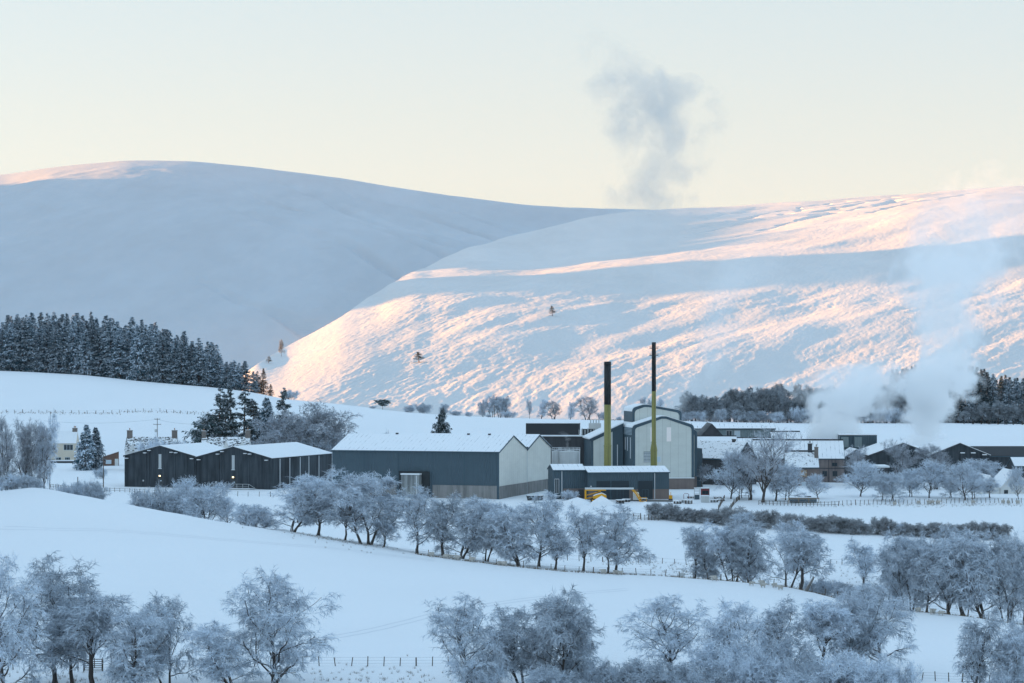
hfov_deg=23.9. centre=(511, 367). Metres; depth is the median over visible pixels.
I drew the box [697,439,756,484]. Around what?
stone barn
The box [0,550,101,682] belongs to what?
birch tree
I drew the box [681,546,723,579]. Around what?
bush
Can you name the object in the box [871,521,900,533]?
hedge bush
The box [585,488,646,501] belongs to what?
boom lift
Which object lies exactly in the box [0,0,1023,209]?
sky
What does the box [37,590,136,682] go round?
birch tree
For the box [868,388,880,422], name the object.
woodland tree
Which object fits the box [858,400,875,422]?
woodland tree
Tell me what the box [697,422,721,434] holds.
malt store
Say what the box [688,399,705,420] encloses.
woodland tree
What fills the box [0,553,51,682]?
birch tree
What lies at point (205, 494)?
tree
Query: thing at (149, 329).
spruce tree
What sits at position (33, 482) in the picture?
bush
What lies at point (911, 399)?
woodland tree
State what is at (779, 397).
woodland tree
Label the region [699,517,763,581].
birch tree
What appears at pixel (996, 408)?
frosted tree
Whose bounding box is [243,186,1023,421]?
hillside
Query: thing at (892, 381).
conifer tree
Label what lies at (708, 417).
undergrowth bush
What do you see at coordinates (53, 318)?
spruce tree
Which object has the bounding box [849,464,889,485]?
store
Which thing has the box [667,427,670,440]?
window
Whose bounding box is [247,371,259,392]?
spruce tree
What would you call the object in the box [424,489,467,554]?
birch tree
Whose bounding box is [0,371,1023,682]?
ground
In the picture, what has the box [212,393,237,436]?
pine tree
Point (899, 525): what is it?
bush
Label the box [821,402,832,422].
woodland tree
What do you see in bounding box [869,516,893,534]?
hedge bush
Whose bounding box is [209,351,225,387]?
spruce tree
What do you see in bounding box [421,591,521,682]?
birch tree
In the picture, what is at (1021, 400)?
conifer tree
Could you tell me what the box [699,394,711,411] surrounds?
woodland tree
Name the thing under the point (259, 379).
tree
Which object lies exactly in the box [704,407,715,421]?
woodland tree
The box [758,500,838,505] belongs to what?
fence
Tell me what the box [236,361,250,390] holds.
spruce tree
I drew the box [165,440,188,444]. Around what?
bush
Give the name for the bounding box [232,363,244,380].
spruce tree
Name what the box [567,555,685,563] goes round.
fence
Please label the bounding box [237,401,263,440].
pine tree
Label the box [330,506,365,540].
birch tree
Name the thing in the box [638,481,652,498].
roller door
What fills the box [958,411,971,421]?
frosted tree
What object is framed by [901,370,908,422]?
larch tree
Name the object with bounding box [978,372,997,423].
conifer tree
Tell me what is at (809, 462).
stone house
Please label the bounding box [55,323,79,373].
spruce tree
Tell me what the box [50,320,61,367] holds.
spruce tree
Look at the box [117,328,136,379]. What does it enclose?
spruce tree
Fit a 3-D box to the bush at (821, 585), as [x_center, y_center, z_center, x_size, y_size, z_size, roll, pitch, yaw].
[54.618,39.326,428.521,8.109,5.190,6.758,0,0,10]
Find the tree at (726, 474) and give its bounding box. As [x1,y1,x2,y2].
[702,450,753,498]
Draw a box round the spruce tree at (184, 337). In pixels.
[173,330,193,384]
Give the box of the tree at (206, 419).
[182,413,228,442]
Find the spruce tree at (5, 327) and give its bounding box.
[3,324,10,346]
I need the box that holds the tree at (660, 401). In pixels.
[656,398,663,406]
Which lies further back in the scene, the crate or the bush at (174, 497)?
the crate
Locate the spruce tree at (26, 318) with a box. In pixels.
[15,315,32,371]
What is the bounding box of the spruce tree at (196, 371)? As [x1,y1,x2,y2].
[187,338,208,386]
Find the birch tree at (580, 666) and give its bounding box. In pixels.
[552,620,604,682]
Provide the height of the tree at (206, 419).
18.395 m
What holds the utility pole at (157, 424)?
on the ground at (206, 567)
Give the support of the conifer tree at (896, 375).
on the ground at (206, 567)
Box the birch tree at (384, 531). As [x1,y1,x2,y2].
[373,520,400,546]
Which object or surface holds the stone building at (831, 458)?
on the ground at (206, 567)
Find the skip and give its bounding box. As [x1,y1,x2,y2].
[526,495,543,499]
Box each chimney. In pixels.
[603,362,611,465]
[649,342,657,465]
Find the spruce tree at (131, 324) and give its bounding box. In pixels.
[124,317,138,371]
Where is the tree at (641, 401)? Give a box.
[637,396,651,404]
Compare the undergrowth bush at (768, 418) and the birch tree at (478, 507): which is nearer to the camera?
the birch tree at (478, 507)
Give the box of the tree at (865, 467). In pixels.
[832,459,883,496]
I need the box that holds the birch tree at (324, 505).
[291,483,338,535]
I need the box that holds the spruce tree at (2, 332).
[0,330,10,370]
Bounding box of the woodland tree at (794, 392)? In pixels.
[791,387,802,398]
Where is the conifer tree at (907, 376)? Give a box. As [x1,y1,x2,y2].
[903,369,913,422]
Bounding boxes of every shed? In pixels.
[102,450,118,465]
[123,442,224,487]
[195,442,331,489]
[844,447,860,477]
[861,439,930,481]
[918,439,990,481]
[970,446,1023,476]
[1006,457,1023,477]
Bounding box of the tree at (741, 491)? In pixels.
[725,462,754,497]
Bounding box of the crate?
[701,495,708,501]
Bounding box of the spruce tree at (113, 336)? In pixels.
[106,319,117,370]
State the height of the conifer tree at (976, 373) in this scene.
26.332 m
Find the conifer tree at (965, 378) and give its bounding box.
[959,367,972,422]
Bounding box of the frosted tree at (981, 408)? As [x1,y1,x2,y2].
[972,401,990,423]
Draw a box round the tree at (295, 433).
[265,415,326,444]
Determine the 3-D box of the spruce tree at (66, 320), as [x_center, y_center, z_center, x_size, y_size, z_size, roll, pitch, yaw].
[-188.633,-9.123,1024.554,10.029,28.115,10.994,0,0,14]
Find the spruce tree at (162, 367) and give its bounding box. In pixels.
[149,331,172,382]
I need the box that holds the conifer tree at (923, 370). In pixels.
[918,367,933,422]
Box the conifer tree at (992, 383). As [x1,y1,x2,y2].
[984,374,999,423]
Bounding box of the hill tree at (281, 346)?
[278,339,284,356]
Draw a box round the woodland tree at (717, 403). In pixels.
[708,399,722,408]
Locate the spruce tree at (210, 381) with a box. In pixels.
[199,354,220,387]
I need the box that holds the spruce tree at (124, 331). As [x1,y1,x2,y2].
[118,328,129,376]
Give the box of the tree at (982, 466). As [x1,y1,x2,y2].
[963,458,1007,476]
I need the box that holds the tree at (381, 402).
[373,399,390,405]
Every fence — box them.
[6,408,200,414]
[12,658,193,669]
[51,484,159,492]
[207,656,608,669]
[415,548,837,595]
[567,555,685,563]
[729,496,738,509]
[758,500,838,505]
[838,498,1021,504]
[907,604,1022,622]
[920,671,989,681]
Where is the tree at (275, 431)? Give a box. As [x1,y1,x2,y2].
[248,407,317,444]
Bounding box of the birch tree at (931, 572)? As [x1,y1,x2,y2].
[911,522,996,613]
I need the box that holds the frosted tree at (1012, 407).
[1006,404,1022,424]
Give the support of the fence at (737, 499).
on the ground at (206, 567)
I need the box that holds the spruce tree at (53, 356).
[44,327,67,373]
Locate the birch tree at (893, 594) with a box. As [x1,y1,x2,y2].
[863,533,927,603]
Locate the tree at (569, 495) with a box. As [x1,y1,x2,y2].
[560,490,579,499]
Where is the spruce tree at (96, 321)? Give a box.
[86,319,101,352]
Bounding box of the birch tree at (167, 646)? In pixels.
[125,590,207,682]
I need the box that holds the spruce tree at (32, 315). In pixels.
[28,312,37,344]
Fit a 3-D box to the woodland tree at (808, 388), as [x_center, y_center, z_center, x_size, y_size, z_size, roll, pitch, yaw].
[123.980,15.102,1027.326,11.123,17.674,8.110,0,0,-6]
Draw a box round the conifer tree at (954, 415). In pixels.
[946,367,967,422]
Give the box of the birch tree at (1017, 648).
[984,624,1023,682]
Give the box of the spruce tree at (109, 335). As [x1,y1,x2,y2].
[97,318,121,378]
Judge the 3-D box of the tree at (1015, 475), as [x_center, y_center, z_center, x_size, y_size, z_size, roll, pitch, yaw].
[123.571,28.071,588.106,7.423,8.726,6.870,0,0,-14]
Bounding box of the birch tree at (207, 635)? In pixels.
[179,618,265,682]
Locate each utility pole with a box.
[103,455,103,486]
[153,418,160,436]
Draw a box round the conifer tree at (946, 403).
[938,373,954,422]
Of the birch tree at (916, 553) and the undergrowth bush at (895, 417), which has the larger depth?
the undergrowth bush at (895, 417)
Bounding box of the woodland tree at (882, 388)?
[877,384,895,403]
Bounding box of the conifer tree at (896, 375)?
[894,369,900,422]
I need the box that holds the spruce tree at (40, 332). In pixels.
[29,324,48,372]
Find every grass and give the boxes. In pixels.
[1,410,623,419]
[7,502,1020,682]
[416,553,1021,624]
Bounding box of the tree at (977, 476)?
[958,470,989,498]
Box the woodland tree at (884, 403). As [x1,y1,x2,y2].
[880,396,894,422]
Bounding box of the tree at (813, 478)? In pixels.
[802,473,833,498]
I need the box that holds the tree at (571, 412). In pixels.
[567,402,575,418]
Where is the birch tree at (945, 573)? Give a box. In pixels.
[922,542,995,615]
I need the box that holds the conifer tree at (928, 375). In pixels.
[922,369,938,422]
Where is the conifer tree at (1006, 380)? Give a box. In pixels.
[999,379,1012,423]
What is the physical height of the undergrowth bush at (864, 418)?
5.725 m
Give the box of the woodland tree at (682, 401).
[678,391,691,412]
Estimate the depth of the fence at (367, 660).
321.96 m
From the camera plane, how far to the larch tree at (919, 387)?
1019.46 m
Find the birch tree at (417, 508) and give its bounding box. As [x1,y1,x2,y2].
[390,483,452,552]
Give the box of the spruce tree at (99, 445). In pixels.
[86,427,105,469]
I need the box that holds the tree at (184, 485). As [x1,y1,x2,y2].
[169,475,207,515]
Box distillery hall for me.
[623,403,702,488]
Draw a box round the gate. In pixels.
[83,657,102,670]
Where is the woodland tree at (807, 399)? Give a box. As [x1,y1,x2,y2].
[805,395,815,419]
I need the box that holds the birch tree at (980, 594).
[933,526,1015,618]
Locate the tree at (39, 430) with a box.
[18,418,58,482]
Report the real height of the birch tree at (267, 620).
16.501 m
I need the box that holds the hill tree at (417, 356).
[413,352,425,360]
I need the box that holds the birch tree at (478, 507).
[432,495,504,558]
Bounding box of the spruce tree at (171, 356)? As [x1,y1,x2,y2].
[163,338,186,383]
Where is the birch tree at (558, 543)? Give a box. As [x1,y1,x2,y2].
[534,522,573,569]
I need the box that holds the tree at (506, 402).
[502,396,510,411]
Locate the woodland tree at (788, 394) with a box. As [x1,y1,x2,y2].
[778,389,791,411]
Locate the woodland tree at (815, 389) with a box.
[810,387,826,403]
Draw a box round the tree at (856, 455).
[839,445,868,487]
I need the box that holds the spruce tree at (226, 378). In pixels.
[217,362,233,388]
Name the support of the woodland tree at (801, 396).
on the ground at (206, 567)
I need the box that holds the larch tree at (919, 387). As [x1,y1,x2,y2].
[912,367,931,422]
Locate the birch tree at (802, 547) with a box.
[773,528,836,589]
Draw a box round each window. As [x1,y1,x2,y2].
[64,444,72,449]
[158,454,161,468]
[231,455,234,469]
[650,427,651,441]
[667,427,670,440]
[726,430,731,434]
[734,430,739,436]
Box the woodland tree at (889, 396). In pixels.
[882,386,898,411]
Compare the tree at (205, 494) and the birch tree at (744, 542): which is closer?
the birch tree at (744, 542)
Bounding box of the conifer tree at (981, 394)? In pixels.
[972,369,988,422]
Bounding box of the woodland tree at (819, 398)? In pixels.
[807,390,831,422]
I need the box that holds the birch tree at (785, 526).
[755,517,825,587]
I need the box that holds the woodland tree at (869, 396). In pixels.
[863,391,873,410]
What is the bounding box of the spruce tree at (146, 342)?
[132,324,154,381]
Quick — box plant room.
[838,434,876,449]
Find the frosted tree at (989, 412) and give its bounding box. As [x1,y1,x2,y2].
[980,406,999,423]
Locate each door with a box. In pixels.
[158,478,162,486]
[231,480,236,487]
[555,479,558,493]
[578,489,583,497]
[596,481,609,499]
[612,481,628,499]
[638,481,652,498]
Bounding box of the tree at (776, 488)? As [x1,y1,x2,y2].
[762,463,790,500]
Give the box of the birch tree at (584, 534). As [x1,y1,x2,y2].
[561,501,599,570]
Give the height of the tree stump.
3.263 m
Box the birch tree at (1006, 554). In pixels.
[978,524,1023,622]
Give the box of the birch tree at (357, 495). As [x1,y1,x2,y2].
[314,464,413,545]
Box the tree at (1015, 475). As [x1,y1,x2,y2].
[1004,465,1023,498]
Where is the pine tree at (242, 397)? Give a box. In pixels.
[228,386,258,440]
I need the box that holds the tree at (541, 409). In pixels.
[536,400,548,418]
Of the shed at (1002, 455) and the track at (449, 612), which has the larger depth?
the shed at (1002, 455)
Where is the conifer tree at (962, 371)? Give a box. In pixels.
[958,368,966,397]
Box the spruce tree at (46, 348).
[33,328,56,372]
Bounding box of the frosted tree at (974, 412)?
[963,405,980,423]
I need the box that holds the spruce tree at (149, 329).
[143,326,154,354]
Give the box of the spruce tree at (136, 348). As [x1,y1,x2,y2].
[126,324,150,380]
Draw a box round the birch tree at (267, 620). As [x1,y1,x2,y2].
[216,565,341,682]
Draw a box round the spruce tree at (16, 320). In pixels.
[14,314,20,332]
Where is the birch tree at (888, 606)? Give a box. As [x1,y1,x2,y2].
[832,580,918,664]
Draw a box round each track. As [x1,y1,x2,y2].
[6,526,429,560]
[320,589,623,640]
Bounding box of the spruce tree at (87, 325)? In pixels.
[77,320,94,368]
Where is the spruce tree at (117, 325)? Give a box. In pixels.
[113,321,122,346]
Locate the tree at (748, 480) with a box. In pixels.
[720,445,761,499]
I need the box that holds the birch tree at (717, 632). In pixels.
[695,597,773,660]
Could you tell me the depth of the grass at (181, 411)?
886.81 m
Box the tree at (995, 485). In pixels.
[981,477,1000,497]
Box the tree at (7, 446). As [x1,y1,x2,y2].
[0,415,24,489]
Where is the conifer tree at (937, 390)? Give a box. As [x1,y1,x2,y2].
[932,372,944,422]
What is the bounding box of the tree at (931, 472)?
[902,458,948,497]
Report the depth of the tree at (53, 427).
481.75 m
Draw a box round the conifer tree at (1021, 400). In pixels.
[1016,377,1023,423]
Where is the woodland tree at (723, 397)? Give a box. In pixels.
[718,393,730,421]
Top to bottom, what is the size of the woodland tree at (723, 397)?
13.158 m
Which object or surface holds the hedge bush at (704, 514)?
on the ground at (206, 567)
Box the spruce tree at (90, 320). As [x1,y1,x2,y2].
[86,312,94,335]
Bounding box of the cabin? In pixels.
[700,487,709,494]
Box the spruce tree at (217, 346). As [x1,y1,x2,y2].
[213,345,222,363]
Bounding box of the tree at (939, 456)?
[905,444,952,488]
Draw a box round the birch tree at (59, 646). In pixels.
[38,584,106,682]
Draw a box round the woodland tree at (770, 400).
[760,388,776,422]
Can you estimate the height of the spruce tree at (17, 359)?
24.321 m
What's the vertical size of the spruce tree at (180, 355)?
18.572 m
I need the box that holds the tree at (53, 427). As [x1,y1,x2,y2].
[30,408,60,488]
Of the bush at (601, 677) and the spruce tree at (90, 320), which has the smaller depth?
the bush at (601, 677)
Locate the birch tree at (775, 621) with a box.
[743,594,809,655]
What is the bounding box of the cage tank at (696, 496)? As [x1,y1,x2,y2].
[694,488,699,499]
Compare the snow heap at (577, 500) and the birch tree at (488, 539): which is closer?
the birch tree at (488, 539)
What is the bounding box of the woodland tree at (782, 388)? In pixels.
[775,385,786,412]
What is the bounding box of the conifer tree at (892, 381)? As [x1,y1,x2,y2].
[889,369,898,422]
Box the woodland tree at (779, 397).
[769,384,785,421]
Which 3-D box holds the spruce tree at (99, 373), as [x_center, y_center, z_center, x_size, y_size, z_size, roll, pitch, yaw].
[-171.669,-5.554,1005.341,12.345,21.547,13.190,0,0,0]
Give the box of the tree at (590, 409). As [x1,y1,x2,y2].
[570,396,598,419]
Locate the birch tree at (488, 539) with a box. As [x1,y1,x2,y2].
[464,502,506,561]
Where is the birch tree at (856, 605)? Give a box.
[827,587,889,660]
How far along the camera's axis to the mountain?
3433.98 m
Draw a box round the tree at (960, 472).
[942,460,993,499]
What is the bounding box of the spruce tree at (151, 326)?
[149,324,155,340]
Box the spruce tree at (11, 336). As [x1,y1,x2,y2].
[0,322,27,370]
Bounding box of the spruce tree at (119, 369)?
[104,329,132,378]
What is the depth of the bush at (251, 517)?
462.64 m
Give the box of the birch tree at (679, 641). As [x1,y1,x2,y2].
[612,594,711,674]
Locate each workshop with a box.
[547,464,585,498]
[584,466,669,499]
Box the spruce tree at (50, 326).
[45,315,54,339]
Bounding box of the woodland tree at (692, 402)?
[680,394,703,420]
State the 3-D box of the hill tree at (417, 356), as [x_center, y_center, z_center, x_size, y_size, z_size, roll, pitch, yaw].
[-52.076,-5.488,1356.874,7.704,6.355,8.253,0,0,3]
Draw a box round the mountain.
[0,160,643,372]
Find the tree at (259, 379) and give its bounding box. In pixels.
[250,371,264,393]
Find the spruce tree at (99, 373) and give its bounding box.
[85,328,111,376]
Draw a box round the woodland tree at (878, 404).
[872,393,882,411]
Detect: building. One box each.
[526,419,600,464]
[692,423,775,436]
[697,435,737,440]
[737,437,770,446]
[752,439,844,481]
[769,431,801,438]
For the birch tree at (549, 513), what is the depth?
446.04 m
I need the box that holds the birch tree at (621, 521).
[589,502,658,569]
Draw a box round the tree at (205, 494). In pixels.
[179,481,232,522]
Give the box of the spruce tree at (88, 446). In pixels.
[72,424,97,470]
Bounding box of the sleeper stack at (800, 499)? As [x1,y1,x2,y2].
[788,497,816,502]
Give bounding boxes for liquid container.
[633,492,638,500]
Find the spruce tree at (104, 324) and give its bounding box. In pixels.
[96,315,112,368]
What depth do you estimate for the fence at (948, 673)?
320.96 m
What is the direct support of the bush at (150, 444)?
on the ground at (206, 567)
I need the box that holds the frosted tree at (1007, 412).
[998,406,1015,424]
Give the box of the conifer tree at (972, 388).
[966,366,978,422]
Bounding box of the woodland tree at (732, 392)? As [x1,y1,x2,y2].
[722,388,741,420]
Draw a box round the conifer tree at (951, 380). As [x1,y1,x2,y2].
[944,369,960,422]
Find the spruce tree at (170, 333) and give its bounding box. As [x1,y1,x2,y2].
[164,330,172,361]
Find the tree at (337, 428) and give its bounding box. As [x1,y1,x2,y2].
[304,413,358,451]
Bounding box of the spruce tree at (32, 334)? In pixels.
[14,317,39,371]
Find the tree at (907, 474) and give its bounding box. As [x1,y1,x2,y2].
[896,467,928,496]
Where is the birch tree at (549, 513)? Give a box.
[515,489,577,566]
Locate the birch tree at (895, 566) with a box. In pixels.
[875,526,929,611]
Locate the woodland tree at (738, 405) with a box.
[727,402,747,417]
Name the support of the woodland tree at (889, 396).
on the ground at (206, 567)
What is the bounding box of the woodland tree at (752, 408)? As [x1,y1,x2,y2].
[745,403,763,422]
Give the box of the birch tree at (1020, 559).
[1003,531,1023,624]
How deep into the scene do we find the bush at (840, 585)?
419.57 m
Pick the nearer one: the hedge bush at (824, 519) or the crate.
the hedge bush at (824, 519)
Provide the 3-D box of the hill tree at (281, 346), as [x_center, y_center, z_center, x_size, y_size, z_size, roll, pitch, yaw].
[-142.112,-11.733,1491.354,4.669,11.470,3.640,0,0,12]
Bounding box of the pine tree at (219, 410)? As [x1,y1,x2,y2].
[201,388,237,436]
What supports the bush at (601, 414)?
on the ground at (206, 567)
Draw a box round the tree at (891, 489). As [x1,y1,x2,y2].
[874,471,907,500]
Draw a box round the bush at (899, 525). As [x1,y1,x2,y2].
[896,524,906,533]
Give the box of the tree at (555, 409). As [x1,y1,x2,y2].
[540,401,561,417]
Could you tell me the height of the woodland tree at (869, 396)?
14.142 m
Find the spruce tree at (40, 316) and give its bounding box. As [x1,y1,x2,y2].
[31,312,50,367]
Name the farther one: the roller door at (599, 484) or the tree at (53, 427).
the roller door at (599, 484)
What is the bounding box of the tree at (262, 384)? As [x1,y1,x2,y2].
[258,368,267,394]
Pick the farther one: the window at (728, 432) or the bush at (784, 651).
the window at (728, 432)
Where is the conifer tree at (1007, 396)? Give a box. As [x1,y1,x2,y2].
[999,380,1016,423]
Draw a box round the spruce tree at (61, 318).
[56,314,68,339]
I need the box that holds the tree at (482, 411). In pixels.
[476,402,485,415]
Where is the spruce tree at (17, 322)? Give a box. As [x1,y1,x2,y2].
[3,317,21,370]
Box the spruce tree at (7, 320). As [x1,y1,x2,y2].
[3,315,10,338]
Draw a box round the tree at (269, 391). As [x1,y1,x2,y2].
[266,384,273,395]
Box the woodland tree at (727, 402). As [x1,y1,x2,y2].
[723,396,733,421]
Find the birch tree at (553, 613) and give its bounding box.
[508,583,607,679]
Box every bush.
[0,469,30,490]
[14,475,45,488]
[47,479,75,492]
[60,480,89,496]
[77,477,103,497]
[92,468,106,478]
[127,489,152,507]
[136,435,169,450]
[138,482,185,512]
[160,486,205,515]
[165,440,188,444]
[224,503,279,528]
[300,431,340,451]
[403,405,415,412]
[414,403,433,413]
[446,648,513,682]
[448,411,462,415]
[464,411,472,416]
[500,411,517,417]
[517,662,582,682]
[576,656,631,682]
[596,412,603,419]
[605,656,700,682]
[644,502,674,519]
[656,504,681,519]
[660,664,721,682]
[671,506,696,521]
[673,673,749,682]
[678,637,772,682]
[681,510,702,521]
[681,546,723,579]
[682,410,696,420]
[692,410,706,420]
[693,508,719,523]
[698,410,712,421]
[706,514,728,524]
[711,408,727,421]
[714,505,745,525]
[718,640,796,682]
[729,512,757,528]
[730,408,744,421]
[737,666,828,682]
[738,409,752,421]
[740,509,758,524]
[741,631,823,670]
[742,410,758,422]
[752,508,780,528]
[755,410,767,422]
[764,412,774,422]
[770,411,785,422]
[770,646,853,682]
[773,512,791,528]
[782,412,791,422]
[784,512,806,530]
[789,405,802,422]
[796,408,816,422]
[797,517,816,530]
[803,576,839,596]
[805,517,827,530]
[809,648,898,682]
[813,514,844,532]
[826,581,860,597]
[827,517,857,534]
[839,518,867,534]
[839,585,894,604]
[852,644,925,682]
[855,522,876,534]
[859,411,872,422]
[869,409,883,422]
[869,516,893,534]
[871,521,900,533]
[877,405,893,422]
[889,406,902,422]
[892,521,912,535]
[896,524,906,533]
[897,410,907,422]
[900,411,917,422]
[905,524,927,535]
[906,408,921,422]
[913,522,942,537]
[927,521,953,535]
[940,524,959,537]
[943,523,975,536]
[965,520,988,538]
[973,522,1000,538]
[986,657,1023,682]
[990,522,1014,539]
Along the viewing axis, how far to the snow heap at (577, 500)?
576.38 m
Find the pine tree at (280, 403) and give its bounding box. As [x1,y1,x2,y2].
[271,387,292,442]
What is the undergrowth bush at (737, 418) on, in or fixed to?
on the ground at (206, 567)
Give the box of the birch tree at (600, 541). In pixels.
[590,533,629,572]
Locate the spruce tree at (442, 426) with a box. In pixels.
[431,408,452,432]
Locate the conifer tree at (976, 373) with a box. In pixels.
[964,367,983,409]
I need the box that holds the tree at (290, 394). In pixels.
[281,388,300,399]
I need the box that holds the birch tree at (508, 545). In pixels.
[482,501,541,565]
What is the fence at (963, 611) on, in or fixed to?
on the ground at (206, 567)
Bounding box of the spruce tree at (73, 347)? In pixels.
[63,316,81,373]
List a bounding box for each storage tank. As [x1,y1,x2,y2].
[552,447,560,463]
[558,447,579,463]
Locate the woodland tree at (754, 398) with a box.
[745,386,762,404]
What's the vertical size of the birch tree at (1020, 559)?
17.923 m
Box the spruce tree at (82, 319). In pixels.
[77,315,84,344]
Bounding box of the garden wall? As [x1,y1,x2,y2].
[51,461,73,462]
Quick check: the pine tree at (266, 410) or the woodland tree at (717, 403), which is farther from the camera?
the woodland tree at (717, 403)
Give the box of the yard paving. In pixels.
[630,499,672,500]
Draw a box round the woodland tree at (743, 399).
[736,389,751,421]
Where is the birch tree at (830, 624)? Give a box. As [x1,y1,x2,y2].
[794,597,863,666]
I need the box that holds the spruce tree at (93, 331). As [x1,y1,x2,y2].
[81,319,102,376]
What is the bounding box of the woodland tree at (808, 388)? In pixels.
[793,384,814,421]
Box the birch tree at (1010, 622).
[990,615,1023,678]
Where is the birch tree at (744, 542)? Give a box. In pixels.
[713,520,772,581]
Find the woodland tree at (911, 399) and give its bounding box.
[902,388,917,412]
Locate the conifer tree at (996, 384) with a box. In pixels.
[992,380,999,399]
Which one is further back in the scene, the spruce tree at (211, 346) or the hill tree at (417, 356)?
the hill tree at (417, 356)
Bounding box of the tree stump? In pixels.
[804,576,814,591]
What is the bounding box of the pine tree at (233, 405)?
[222,385,242,436]
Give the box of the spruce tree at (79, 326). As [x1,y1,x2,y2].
[68,312,83,365]
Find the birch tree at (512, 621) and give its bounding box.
[478,601,542,682]
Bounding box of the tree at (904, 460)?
[880,437,915,488]
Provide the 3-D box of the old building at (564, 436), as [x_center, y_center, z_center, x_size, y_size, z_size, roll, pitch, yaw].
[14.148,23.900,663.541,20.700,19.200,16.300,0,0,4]
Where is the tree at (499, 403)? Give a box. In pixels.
[491,393,508,417]
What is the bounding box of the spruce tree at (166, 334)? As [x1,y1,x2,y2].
[158,329,173,379]
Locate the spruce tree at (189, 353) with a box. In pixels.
[183,343,200,385]
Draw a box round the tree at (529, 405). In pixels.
[526,399,532,417]
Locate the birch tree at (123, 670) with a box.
[97,601,187,682]
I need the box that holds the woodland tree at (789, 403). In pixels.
[778,400,794,422]
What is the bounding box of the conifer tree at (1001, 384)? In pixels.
[996,376,1007,423]
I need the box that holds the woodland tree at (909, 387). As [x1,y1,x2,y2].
[898,381,914,410]
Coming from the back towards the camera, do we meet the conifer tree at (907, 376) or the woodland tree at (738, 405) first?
the conifer tree at (907, 376)
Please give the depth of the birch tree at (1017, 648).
299.83 m
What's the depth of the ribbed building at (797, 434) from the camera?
716.77 m
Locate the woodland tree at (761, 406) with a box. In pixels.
[753,387,770,422]
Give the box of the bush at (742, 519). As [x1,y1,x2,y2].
[729,512,757,528]
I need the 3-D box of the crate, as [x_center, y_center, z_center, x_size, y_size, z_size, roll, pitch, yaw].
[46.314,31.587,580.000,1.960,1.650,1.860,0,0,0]
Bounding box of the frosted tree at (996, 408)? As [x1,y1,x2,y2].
[989,400,1006,423]
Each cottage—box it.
[124,428,177,454]
[201,428,250,447]
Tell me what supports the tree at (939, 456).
on the ground at (206, 567)
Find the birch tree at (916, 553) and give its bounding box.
[903,530,956,612]
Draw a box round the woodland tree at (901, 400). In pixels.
[891,388,912,412]
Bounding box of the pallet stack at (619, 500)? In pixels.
[615,499,623,503]
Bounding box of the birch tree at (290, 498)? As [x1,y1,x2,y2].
[260,473,336,531]
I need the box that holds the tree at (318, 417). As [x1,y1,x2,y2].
[260,398,362,450]
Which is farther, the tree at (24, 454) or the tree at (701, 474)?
the tree at (701, 474)
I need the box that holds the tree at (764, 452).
[731,423,803,502]
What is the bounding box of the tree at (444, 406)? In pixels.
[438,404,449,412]
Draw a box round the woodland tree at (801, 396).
[795,390,809,422]
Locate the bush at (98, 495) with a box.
[81,481,111,499]
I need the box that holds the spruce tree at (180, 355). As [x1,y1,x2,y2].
[170,343,191,384]
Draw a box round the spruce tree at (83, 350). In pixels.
[72,328,96,374]
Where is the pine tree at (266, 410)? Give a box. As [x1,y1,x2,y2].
[252,397,281,442]
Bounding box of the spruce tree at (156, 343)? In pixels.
[144,328,165,381]
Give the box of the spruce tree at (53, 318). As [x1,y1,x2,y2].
[49,311,57,338]
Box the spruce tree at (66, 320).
[63,313,70,370]
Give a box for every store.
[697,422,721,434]
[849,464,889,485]
[968,473,1000,493]
[994,468,1023,493]
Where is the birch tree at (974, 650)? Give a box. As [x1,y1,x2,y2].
[950,603,1007,682]
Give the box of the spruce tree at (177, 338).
[169,335,179,383]
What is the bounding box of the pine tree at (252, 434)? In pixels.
[250,418,266,443]
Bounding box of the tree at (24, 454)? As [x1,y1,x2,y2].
[12,417,42,488]
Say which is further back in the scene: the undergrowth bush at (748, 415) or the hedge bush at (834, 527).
the undergrowth bush at (748, 415)
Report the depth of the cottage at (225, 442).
752.63 m
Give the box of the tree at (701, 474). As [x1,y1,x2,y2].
[697,463,712,486]
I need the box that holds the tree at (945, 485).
[940,476,959,497]
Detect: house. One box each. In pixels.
[47,412,78,459]
[583,421,623,465]
[783,441,818,485]
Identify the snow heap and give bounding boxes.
[563,497,590,503]
[588,496,614,505]
[636,501,650,505]
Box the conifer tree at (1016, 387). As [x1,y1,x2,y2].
[1012,381,1022,423]
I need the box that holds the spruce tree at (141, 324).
[135,319,147,378]
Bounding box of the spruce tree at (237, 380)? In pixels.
[226,360,245,389]
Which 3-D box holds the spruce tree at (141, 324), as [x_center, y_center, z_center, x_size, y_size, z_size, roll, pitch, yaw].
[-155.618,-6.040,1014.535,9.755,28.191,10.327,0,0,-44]
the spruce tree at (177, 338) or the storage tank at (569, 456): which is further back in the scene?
the spruce tree at (177, 338)
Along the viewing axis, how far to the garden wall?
785.00 m
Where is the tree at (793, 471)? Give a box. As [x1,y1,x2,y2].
[768,462,806,499]
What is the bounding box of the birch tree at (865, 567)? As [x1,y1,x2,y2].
[841,538,878,584]
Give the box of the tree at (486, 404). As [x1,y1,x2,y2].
[481,395,500,416]
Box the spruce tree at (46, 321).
[43,313,52,333]
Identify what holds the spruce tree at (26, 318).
on the ground at (206, 567)
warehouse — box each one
[331,433,527,498]
[391,433,551,493]
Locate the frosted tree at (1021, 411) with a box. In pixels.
[1014,404,1023,424]
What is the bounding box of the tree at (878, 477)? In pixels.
[871,471,889,500]
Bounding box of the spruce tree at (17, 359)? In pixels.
[8,317,34,371]
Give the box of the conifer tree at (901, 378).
[898,369,903,420]
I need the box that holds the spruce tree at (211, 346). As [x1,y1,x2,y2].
[203,342,224,386]
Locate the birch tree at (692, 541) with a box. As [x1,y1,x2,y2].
[676,525,714,578]

